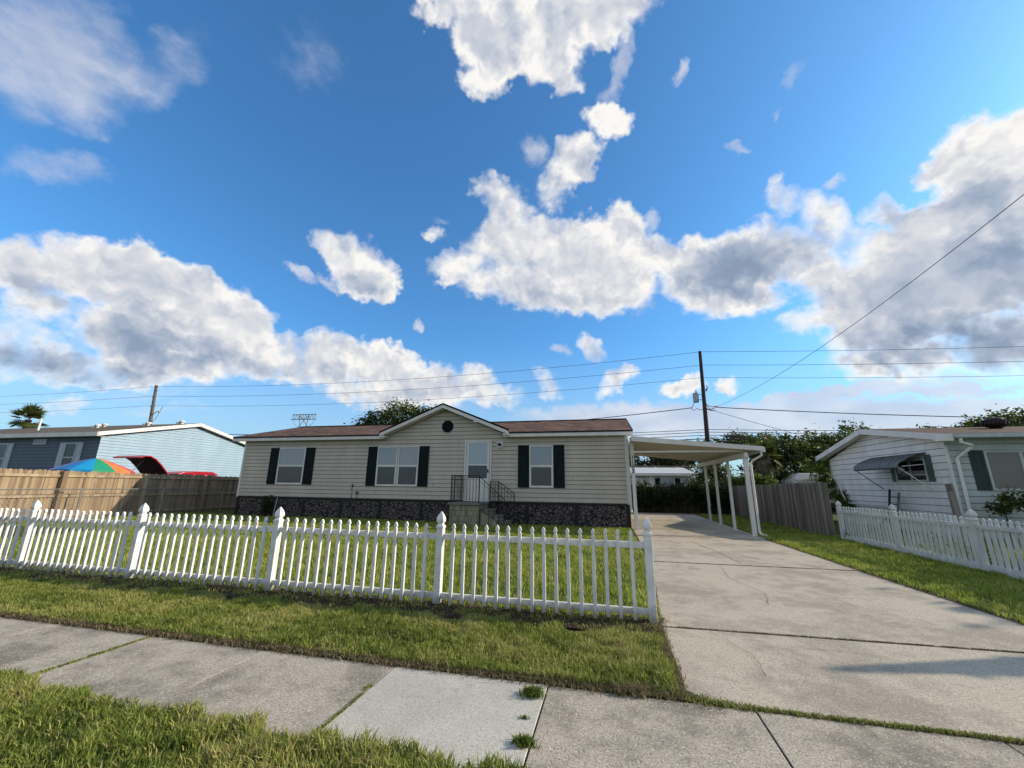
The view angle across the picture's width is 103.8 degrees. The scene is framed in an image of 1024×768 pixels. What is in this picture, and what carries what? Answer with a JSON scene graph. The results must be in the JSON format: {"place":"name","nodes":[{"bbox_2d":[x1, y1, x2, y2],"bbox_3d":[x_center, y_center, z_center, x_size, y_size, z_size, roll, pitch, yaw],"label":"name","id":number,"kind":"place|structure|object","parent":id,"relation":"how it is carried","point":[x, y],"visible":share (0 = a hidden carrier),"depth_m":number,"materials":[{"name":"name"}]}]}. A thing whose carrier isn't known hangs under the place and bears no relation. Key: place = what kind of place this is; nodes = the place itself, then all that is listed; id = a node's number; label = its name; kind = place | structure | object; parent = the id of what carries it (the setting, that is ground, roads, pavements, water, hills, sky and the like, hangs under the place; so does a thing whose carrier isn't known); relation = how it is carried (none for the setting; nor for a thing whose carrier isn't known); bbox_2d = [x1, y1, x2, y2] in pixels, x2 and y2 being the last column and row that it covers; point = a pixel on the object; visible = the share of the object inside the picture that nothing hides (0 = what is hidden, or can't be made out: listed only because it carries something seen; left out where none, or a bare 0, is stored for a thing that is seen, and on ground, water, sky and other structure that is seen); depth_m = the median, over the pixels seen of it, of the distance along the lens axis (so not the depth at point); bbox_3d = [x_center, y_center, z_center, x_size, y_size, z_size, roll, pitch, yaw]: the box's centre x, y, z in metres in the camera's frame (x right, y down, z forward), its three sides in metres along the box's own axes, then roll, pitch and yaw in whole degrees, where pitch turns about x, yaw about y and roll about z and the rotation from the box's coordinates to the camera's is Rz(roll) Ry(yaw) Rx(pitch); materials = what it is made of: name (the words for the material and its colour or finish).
{"place":"outdoors","nodes":[
{"label":"outdoors","id":0,"kind":"place"},
{"bbox_2d":[0,665,530,767],"bbox_3d":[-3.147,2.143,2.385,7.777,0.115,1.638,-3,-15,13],"label":"front verge grass","id":1,"kind":"structure","parent":0,"point":[143,723],"depth_m":2.48,"materials":[{"name":"green plant"}]},
{"bbox_2d":[0,508,662,619],"bbox_3d":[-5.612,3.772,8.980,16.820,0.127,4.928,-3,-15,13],"label":"lawn","id":2,"kind":"structure","parent":0,"point":[457,560],"depth_m":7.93,"materials":[{"name":"green plant"}]},
{"bbox_2d":[47,456,134,473],"bbox_3d":[-21.417,5.183,20.331,3.180,2.990,3.180,-3,-15,13],"label":"beach umbrella","id":3,"kind":"object","parent":2,"relation":"on","point":[96,464],"visible":0.84,"depth_m":19.86,"materials":[{"name":"multicoloured fabric"}]},
{"bbox_2d":[0,487,229,521],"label":"chain link fence","id":4,"kind":"object","parent":2,"relation":"on","point":[115,489],"visible":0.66,"depth_m":18.46,"materials":[{"name":"grey metal"}]},
{"bbox_2d":[0,468,238,521],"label":"wooden fence","id":5,"kind":"object","parent":2,"relation":"on","point":[30,479],"visible":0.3,"depth_m":18.54,"materials":[{"name":"brown wood"}]},
{"bbox_2d":[91,455,217,500],"bbox_3d":[-21.677,6.467,25.927,2.251,3.231,8.728,-3,-15,13],"label":"pickup truck","id":6,"kind":"object","parent":2,"relation":"on","point":[144,464],"visible":0.12,"depth_m":24.39,"materials":[{"name":"red paint"}]},
{"bbox_2d":[257,494,277,515],"bbox_3d":[-11.661,5.803,19.150,0.948,1.058,0.778,-11,-18,38],"label":"bush","id":7,"kind":"object","parent":2,"relation":"on","point":[267,504],"visible":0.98,"depth_m":19.09,"materials":[{"name":"green plant"}]},
{"bbox_2d":[233,403,632,527],"bbox_3d":[-3.742,4.616,22.566,19.904,5.265,9.320,-3,-15,13],"label":"mobile home","id":8,"kind":"object","parent":2,"relation":"on","point":[575,473],"visible":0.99,"depth_m":18.24,"materials":[{"name":"beige plastic"}]},
{"bbox_2d":[275,448,306,484],"bbox_3d":[-10.981,4.064,19.932,1.540,1.780,0.045,-3,-15,13],"label":"window","id":9,"kind":"structure","parent":8,"relation":"in","point":[291,461],"depth_m":19.93,"materials":[{"name":"white glass"}]},
{"bbox_2d":[375,446,398,485],"bbox_3d":[-5.852,3.831,18.747,1.040,1.810,0.045,-3,-15,13],"label":"window","id":10,"kind":"structure","parent":8,"relation":"in","point":[387,457],"depth_m":18.74,"materials":[{"name":"white glass"}]},
{"bbox_2d":[396,446,419,485],"bbox_3d":[-4.800,3.782,18.504,1.040,1.810,0.045,-3,-15,13],"label":"window","id":11,"kind":"structure","parent":8,"relation":"in","point":[408,456],"depth_m":18.50,"materials":[{"name":"white glass"}]},
{"bbox_2d":[463,440,491,501],"bbox_3d":[-1.522,3.799,17.682,1.250,2.630,0.088,-3,-15,13],"label":"door","id":12,"kind":"structure","parent":8,"relation":"in","point":[479,452],"depth_m":17.71,"materials":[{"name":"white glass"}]},
{"bbox_2d":[529,445,552,487],"bbox_3d":[1.244,3.506,17.108,1.020,1.760,0.045,-3,-15,13],"label":"window","id":13,"kind":"structure","parent":8,"relation":"in","point":[540,456],"depth_m":17.10,"materials":[{"name":"white glass"}]},
{"bbox_2d":[448,475,514,526],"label":"entry steps","id":14,"kind":"structure","parent":2,"relation":"on","point":[469,512],"depth_m":16.10,"materials":[{"name":"grey concrete"}]},
{"bbox_2d":[0,573,685,699],"bbox_3d":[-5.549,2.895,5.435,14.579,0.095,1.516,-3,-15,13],"label":"verge grass","id":15,"kind":"structure","parent":0,"point":[18,591],"depth_m":4.42,"materials":[{"name":"green plant"}]},
{"bbox_2d":[0,566,662,635],"bbox_3d":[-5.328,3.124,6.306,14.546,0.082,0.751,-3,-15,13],"label":"fence edge grass","id":16,"kind":"structure","parent":15,"relation":"on","point":[287,592],"depth_m":5.65,"materials":[{"name":"green plant"}]},
{"bbox_2d":[0,500,657,623],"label":"picket fence","id":17,"kind":"object","parent":16,"relation":"on","point":[142,523],"visible":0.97,"depth_m":6.03,"materials":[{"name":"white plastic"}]},
{"bbox_2d":[0,610,690,703],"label":"dry grass edge","id":18,"kind":"object","parent":15,"relation":"on","point":[354,658],"visible":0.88,"depth_m":3.77,"materials":[{"name":"beige plant"}]},
{"bbox_2d":[27,570,669,627],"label":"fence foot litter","id":19,"kind":"object","parent":15,"relation":"on","point":[661,621],"visible":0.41,"depth_m":5.14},
{"bbox_2d":[610,680,648,698],"bbox_3d":[0.939,2.438,3.214,0.350,0.067,0.283,-3,-15,13],"label":"dead grass tuft","id":20,"kind":"object","parent":15,"relation":"on","point":[629,686],"visible":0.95,"depth_m":3.19,"materials":[{"name":"beige plant"}]},
{"bbox_2d":[349,484,359,518],"bbox_3d":[-7.154,5.303,18.154,0.645,1.635,0.288,-3,-15,13],"label":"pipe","id":21,"kind":"object","parent":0,"point":[356,492],"visible":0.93,"depth_m":18.14,"materials":[{"name":"green plastic"}]},
{"bbox_2d":[1,504,729,701],"bbox_3d":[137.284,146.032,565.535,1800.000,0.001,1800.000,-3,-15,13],"label":"ground","id":22,"kind":"structure","parent":0,"point":[459,672],"depth_m":3.77,"materials":[{"name":"soil"}]},
{"bbox_2d":[7,402,48,427],"bbox_3d":[-43.103,5.721,35.094,3.148,8.302,2.914,5,-15,-17],"label":"palm tree","id":23,"kind":"object","parent":22,"relation":"on","point":[33,411],"visible":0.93,"depth_m":35.38,"materials":[{"name":"green plant"}]},
{"bbox_2d":[0,418,244,498],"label":"blue house","id":24,"kind":"structure","parent":22,"relation":"on","point":[182,446],"depth_m":27.01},
{"bbox_2d":[0,443,8,467],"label":"window","id":25,"kind":"structure","parent":24,"relation":"in","point":[3,446],"depth_m":26.39,"materials":[{"name":"white glass"}]},
{"bbox_2d":[32,439,47,444],"bbox_3d":[-30.366,3.725,25.846,1.176,0.336,0.056,-3,-15,13],"label":"window","id":26,"kind":"structure","parent":24,"relation":"in","point":[36,441],"depth_m":25.83,"materials":[{"name":"glass"}]},
{"bbox_2d":[59,442,77,465],"bbox_3d":[-27.581,4.561,24.957,1.030,1.837,0.056,-3,-15,13],"label":"window","id":27,"kind":"structure","parent":24,"relation":"in","point":[69,451],"depth_m":25.01,"materials":[{"name":"white glass"}]},
{"bbox_2d":[148,385,162,424],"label":"utility pole","id":28,"kind":"object","parent":22,"relation":"on","point":[152,413],"visible":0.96,"depth_m":55.69,"materials":[{"name":"grey wood"}]},
{"bbox_2d":[291,414,315,426],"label":"lattice pylon","id":29,"kind":"object","parent":22,"relation":"on","point":[299,418],"visible":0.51,"depth_m":141.86,"materials":[{"name":"metal"}]},
{"bbox_2d":[343,397,436,424],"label":"oak tree","id":30,"kind":"object","parent":22,"relation":"on","point":[401,412],"visible":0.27,"depth_m":49.28,"materials":[{"name":"green plant"}]},
{"bbox_2d":[630,468,696,500],"bbox_3d":[8.569,9.139,35.961,14.100,3.270,5.040,-3,-15,13],"label":"mobile home","id":31,"kind":"object","parent":22,"relation":"on","point":[655,476],"visible":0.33,"depth_m":33.18,"materials":[{"name":"white"}]},
{"bbox_2d":[661,478,674,486],"bbox_3d":[12.783,8.144,32.944,1.050,0.820,0.060,-3,-15,13],"label":"window","id":32,"kind":"structure","parent":31,"relation":"in","point":[668,480],"depth_m":32.95,"materials":[{"name":"grey glass"}]},
{"bbox_2d":[629,439,702,472],"bbox_3d":[12.908,8.823,41.109,14.114,6.520,6.176,-3,-15,13],"label":"tree","id":33,"kind":"object","parent":22,"relation":"on","point":[667,462],"visible":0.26,"depth_m":39.94,"materials":[{"name":"green plant"}]},
{"bbox_2d":[0,617,1023,767],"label":"pavement","id":34,"kind":"structure","parent":0,"point":[470,717],"depth_m":2.91,"materials":[{"name":"concrete"}]},
{"bbox_2d":[30,635,373,735],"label":"slab joint grass","id":35,"kind":"structure","parent":34,"relation":"on","point":[339,712],"depth_m":3.46,"materials":[{"name":"green plant"}]},
{"bbox_2d":[517,715,529,719],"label":"weed","id":36,"kind":"object","parent":34,"relation":"on","point":[524,717],"visible":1,"depth_m":2.84,"materials":[{"name":"green plant"}]},
{"bbox_2d":[510,732,541,749],"bbox_3d":[0.087,2.267,2.555,0.207,0.056,0.191,2,-14,-4],"label":"weed","id":37,"kind":"object","parent":34,"relation":"on","point":[525,741],"visible":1,"depth_m":2.55,"materials":[{"name":"green plant"}]},
{"bbox_2d":[517,683,547,699],"bbox_3d":[0.155,2.420,3.179,0.247,0.067,0.219,-3,-15,13],"label":"weed","id":38,"kind":"object","parent":34,"relation":"on","point":[532,691],"visible":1,"depth_m":3.14,"materials":[{"name":"green plant"}]},
{"bbox_2d":[0,0,1023,476],"label":"sky","id":39,"kind":"structure","parent":0,"point":[244,196],"materials":[{"name":"blue"}]},
{"bbox_2d":[354,514,1023,767],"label":"joint soil","id":40,"kind":"structure","parent":0,"point":[1005,742],"depth_m":4.13,"materials":[{"name":"brown soil"}]},
{"bbox_2d":[683,691,1023,744],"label":"joint grass","id":41,"kind":"structure","parent":40,"relation":"on","point":[865,721],"depth_m":2.85,"materials":[{"name":"green plant"}]},
{"bbox_2d":[631,512,1023,739],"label":"driveway","id":42,"kind":"structure","parent":0,"point":[977,690],"depth_m":4.46,"materials":[{"name":"concrete"}]},
{"bbox_2d":[629,436,767,535],"bbox_3d":[7.639,4.559,18.240,4.515,3.480,8.300,-3,-15,13],"label":"carport","id":43,"kind":"object","parent":42,"relation":"on","point":[710,453],"visible":0.92,"depth_m":15.87,"materials":[{"name":"white metal"}]},
{"bbox_2d":[632,529,1023,624],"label":"driveway edge","id":44,"kind":"object","parent":42,"relation":"on","point":[970,606],"visible":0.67,"depth_m":6.58,"materials":[{"name":"grey concrete"}]},
{"bbox_2d":[652,535,1023,652],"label":"driveway joints","id":45,"kind":"object","parent":42,"relation":"on","point":[820,636],"visible":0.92,"depth_m":4.50,"materials":[{"name":"grey concrete"}]},
{"bbox_2d":[682,504,1023,623],"bbox_3d":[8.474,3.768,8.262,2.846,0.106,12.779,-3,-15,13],"label":"side grass","id":46,"kind":"structure","parent":0,"point":[853,548],"depth_m":7.90,"materials":[{"name":"green plant"}]},
{"bbox_2d":[631,486,731,513],"bbox_3d":[9.139,7.483,26.099,9.390,1.670,0.032,-3,-15,13],"label":"wooden fence","id":47,"kind":"object","parent":46,"relation":"on","point":[697,509],"visible":0.16,"depth_m":25.60,"materials":[{"name":"brown wood"}]},
{"bbox_2d":[631,476,734,514],"bbox_3d":[9.067,7.045,25.664,10.013,2.305,1.943,-3,-15,13],"label":"vine cover","id":48,"kind":"object","parent":47,"relation":"attached to","point":[698,490],"visible":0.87,"depth_m":25.27,"materials":[{"name":"green plant"}]},
{"bbox_2d":[691,351,717,441],"bbox_3d":[18.819,3.964,38.950,2.422,15.017,0.526,-3,-15,13],"label":"utility pole","id":49,"kind":"object","parent":46,"relation":"on","point":[696,399],"visible":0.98,"depth_m":39.48,"materials":[{"name":"brown wood"}]},
{"bbox_2d":[229,408,688,434],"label":"power line","id":50,"kind":"object","parent":49,"relation":"attached to","point":[593,418],"visible":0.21,"depth_m":40.85,"materials":[{"name":"black metal"}]},
{"bbox_2d":[0,361,1023,404],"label":"power line","id":51,"kind":"object","parent":49,"relation":"attached to","point":[564,378],"visible":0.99,"depth_m":43.37,"materials":[{"name":"black metal"}]},
{"bbox_2d":[2,375,1023,412],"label":"power line","id":52,"kind":"object","parent":49,"relation":"attached to","point":[574,389],"visible":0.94,"depth_m":42.25,"materials":[{"name":"black metal"}]},
{"bbox_2d":[18,346,1023,395],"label":"power line","id":53,"kind":"object","parent":49,"relation":"attached to","point":[530,369],"visible":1,"depth_m":44.13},
{"bbox_2d":[245,432,842,441],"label":"power line","id":54,"kind":"object","parent":49,"relation":"attached to","point":[719,432],"visible":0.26,"depth_m":38.39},
{"bbox_2d":[628,435,809,438],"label":"power line","id":55,"kind":"object","parent":49,"relation":"attached to","point":[718,435],"visible":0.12,"depth_m":38.49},
{"bbox_2d":[682,438,760,439],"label":"power line","id":56,"kind":"object","parent":49,"relation":"attached to","point":[723,439],"visible":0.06,"depth_m":38.18,"materials":[{"name":"black"}]},
{"bbox_2d":[636,429,842,432],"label":"power line","id":57,"kind":"object","parent":49,"relation":"attached to","point":[730,429],"visible":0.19,"depth_m":38.37,"materials":[{"name":"black metal"}]},
{"bbox_2d":[709,409,813,438],"bbox_3d":[24.936,4.185,36.878,12.453,4.536,0.036,-4,-15,17],"label":"power line","id":58,"kind":"object","parent":49,"relation":"attached to","point":[757,423],"visible":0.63,"depth_m":37.63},
{"bbox_2d":[725,435,745,437],"bbox_3d":[21.105,4.996,37.920,1.812,0.290,0.160,-3,-15,13],"label":"splice case","id":59,"kind":"object","parent":58,"relation":"hanging from","point":[735,436],"visible":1,"depth_m":37.84,"materials":[{"name":"black plastic"}]},
{"bbox_2d":[716,407,1006,417],"bbox_3d":[36.696,2.505,34.981,34.505,2.176,0.072,-3,-15,13],"label":"power line","id":60,"kind":"object","parent":49,"relation":"attached to","point":[849,413],"visible":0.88,"depth_m":36.35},
{"bbox_2d":[714,194,1023,407],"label":"power line","id":61,"kind":"object","parent":49,"relation":"attached to","point":[902,288],"visible":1,"depth_m":16.11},
{"bbox_2d":[685,461,741,507],"bbox_3d":[14.194,6.915,28.020,4.483,3.827,2.481,1,-14,-1],"label":"tree","id":62,"kind":"object","parent":46,"relation":"on","point":[720,468],"visible":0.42,"depth_m":27.92,"materials":[{"name":"green plant"}]},
{"bbox_2d":[648,427,788,468],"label":"tree","id":63,"kind":"object","parent":46,"relation":"on","point":[717,440],"visible":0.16,"depth_m":40.92,"materials":[{"name":"green plant"}]},
{"bbox_2d":[721,472,778,485],"bbox_3d":[14.885,6.794,24.986,3.379,2.595,1.746,-3,-15,13],"label":"bush","id":64,"kind":"object","parent":46,"relation":"on","point":[758,480],"visible":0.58,"depth_m":24.95,"materials":[{"name":"green plant"}]},
{"bbox_2d":[693,513,822,534],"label":"carport side grass","id":65,"kind":"structure","parent":46,"relation":"on","point":[740,524],"depth_m":17.43,"materials":[{"name":"green plant"}]},
{"bbox_2d":[751,439,782,484],"bbox_3d":[16.817,6.045,26.453,2.181,4.832,2.257,-3,-15,13],"label":"palm tree","id":66,"kind":"object","parent":46,"relation":"on","point":[766,464],"visible":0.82,"depth_m":26.32,"materials":[{"name":"green plant"}]},
{"bbox_2d":[730,432,830,484],"bbox_3d":[19.943,6.273,29.208,7.207,5.818,4.768,-3,-15,13],"label":"tree","id":67,"kind":"object","parent":46,"relation":"on","point":[789,453],"visible":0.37,"depth_m":29.16,"materials":[{"name":"green plant"}]},
{"bbox_2d":[732,482,835,535],"bbox_3d":[12.395,5.783,19.530,0.186,1.886,11.650,-3,-15,13],"label":"wooden fence","id":68,"kind":"object","parent":46,"relation":"on","point":[804,506],"visible":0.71,"depth_m":16.57,"materials":[{"name":"grey wood"}]},
{"bbox_2d":[781,473,835,506],"bbox_3d":[20.676,7.470,27.549,3.000,2.649,2.370,-3,-15,13],"label":"camper trailer","id":69,"kind":"object","parent":46,"relation":"on","point":[799,478],"visible":0.12,"depth_m":27.05,"materials":[{"name":"white metal"}]},
{"bbox_2d":[793,423,849,511],"bbox_3d":[23.363,6.048,29.538,5.460,6.483,4.815,3,-14,-8],"label":"tree","id":70,"kind":"object","parent":46,"relation":"on","point":[824,439],"visible":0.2,"depth_m":29.78,"materials":[{"name":"green plant"}]},
{"bbox_2d":[830,429,857,442],"bbox_3d":[25.550,6.141,29.154,6.460,6.143,4.838,-3,-15,13],"label":"tree","id":71,"kind":"object","parent":46,"relation":"on","point":[843,434],"visible":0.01,"depth_m":30.37,"materials":[{"name":"green plant"}]},
{"bbox_2d":[824,417,873,440],"bbox_3d":[27.466,6.398,32.190,3.496,7.177,2.636,-3,-15,13],"label":"tree","id":72,"kind":"object","parent":46,"relation":"on","point":[847,428],"visible":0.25,"depth_m":32.61,"materials":[{"name":"green plant"}]},
{"bbox_2d":[838,525,865,536],"bbox_3d":[10.934,4.742,12.719,0.640,0.501,0.992,-3,-15,13],"label":"weed clump","id":73,"kind":"object","parent":46,"relation":"on","point":[846,533],"visible":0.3,"depth_m":12.75,"materials":[{"name":"green plant"}]},
{"bbox_2d":[877,489,899,528],"bbox_3d":[15.603,5.268,16.667,0.533,1.754,1.184,2,-14,-4],"label":"ladder","id":74,"kind":"object","parent":46,"relation":"on","point":[897,497],"visible":0.45,"depth_m":16.38,"materials":[{"name":"metal"}]},
{"bbox_2d":[815,417,1023,539],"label":"white house","id":75,"kind":"structure","parent":46,"relation":"on","point":[917,469],"depth_m":15.12,"materials":[{"name":"white wood"}]},
{"bbox_2d":[795,457,856,517],"bbox_3d":[16.810,5.481,21.040,1.544,3.460,3.490,0,-14,4],"label":"vine","id":76,"kind":"object","parent":75,"relation":"attached to","point":[825,477],"visible":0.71,"depth_m":21.70,"materials":[{"name":"green plant"}]},
{"bbox_2d":[839,481,887,506],"bbox_3d":[16.360,5.099,18.885,0.180,1.143,3.859,-3,-15,15],"label":"pipe","id":77,"kind":"object","parent":75,"relation":"attached to","point":[860,503],"visible":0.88,"depth_m":18.89,"materials":[{"name":"white metal"}]},
{"bbox_2d":[894,458,928,481],"bbox_3d":[15.825,3.444,15.953,0.053,0.851,1.756,-3,-15,13],"label":"window","id":78,"kind":"structure","parent":75,"relation":"in","point":[919,472],"depth_m":15.83,"materials":[{"name":"black"}]},
{"bbox_2d":[982,450,1023,490],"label":"window","id":79,"kind":"structure","parent":75,"relation":"in","point":[1004,467],"depth_m":13.73,"materials":[{"name":"white glass"}]},
{"bbox_2d":[835,501,1023,579],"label":"picket fence","id":80,"kind":"object","parent":46,"relation":"on","point":[972,525],"visible":0.96,"depth_m":9.18,"materials":[{"name":"white wood"}]},
{"bbox_2d":[876,527,1001,564],"bbox_3d":[10.520,3.972,10.032,1.204,0.665,3.805,-3,-15,13],"label":"weed clump","id":81,"kind":"object","parent":46,"relation":"on","point":[987,549],"visible":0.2,"depth_m":9.35,"materials":[{"name":"green plant"}]},
{"bbox_2d":[945,483,967,538],"bbox_3d":[14.777,4.298,13.339,0.213,1.936,0.160,-3,-15,13],"label":"plank","id":82,"kind":"object","parent":46,"relation":"on","point":[954,504],"visible":0.64,"depth_m":13.42,"materials":[{"name":"grey wood"}]},
{"bbox_2d":[908,403,1023,427],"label":"tree","id":83,"kind":"object","parent":46,"relation":"on","point":[1018,420],"visible":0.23,"depth_m":29.77,"materials":[{"name":"green plant"}]},
{"bbox_2d":[982,481,1023,541],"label":"shrub","id":84,"kind":"object","parent":46,"relation":"on","point":[1008,506],"visible":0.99,"depth_m":12.71,"materials":[{"name":"green plant"}]},
{"bbox_2d":[838,534,1023,570],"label":"neighbour grass","id":85,"kind":"structure","parent":0,"point":[985,542],"depth_m":11.03,"materials":[{"name":"green plant"}]}
]}

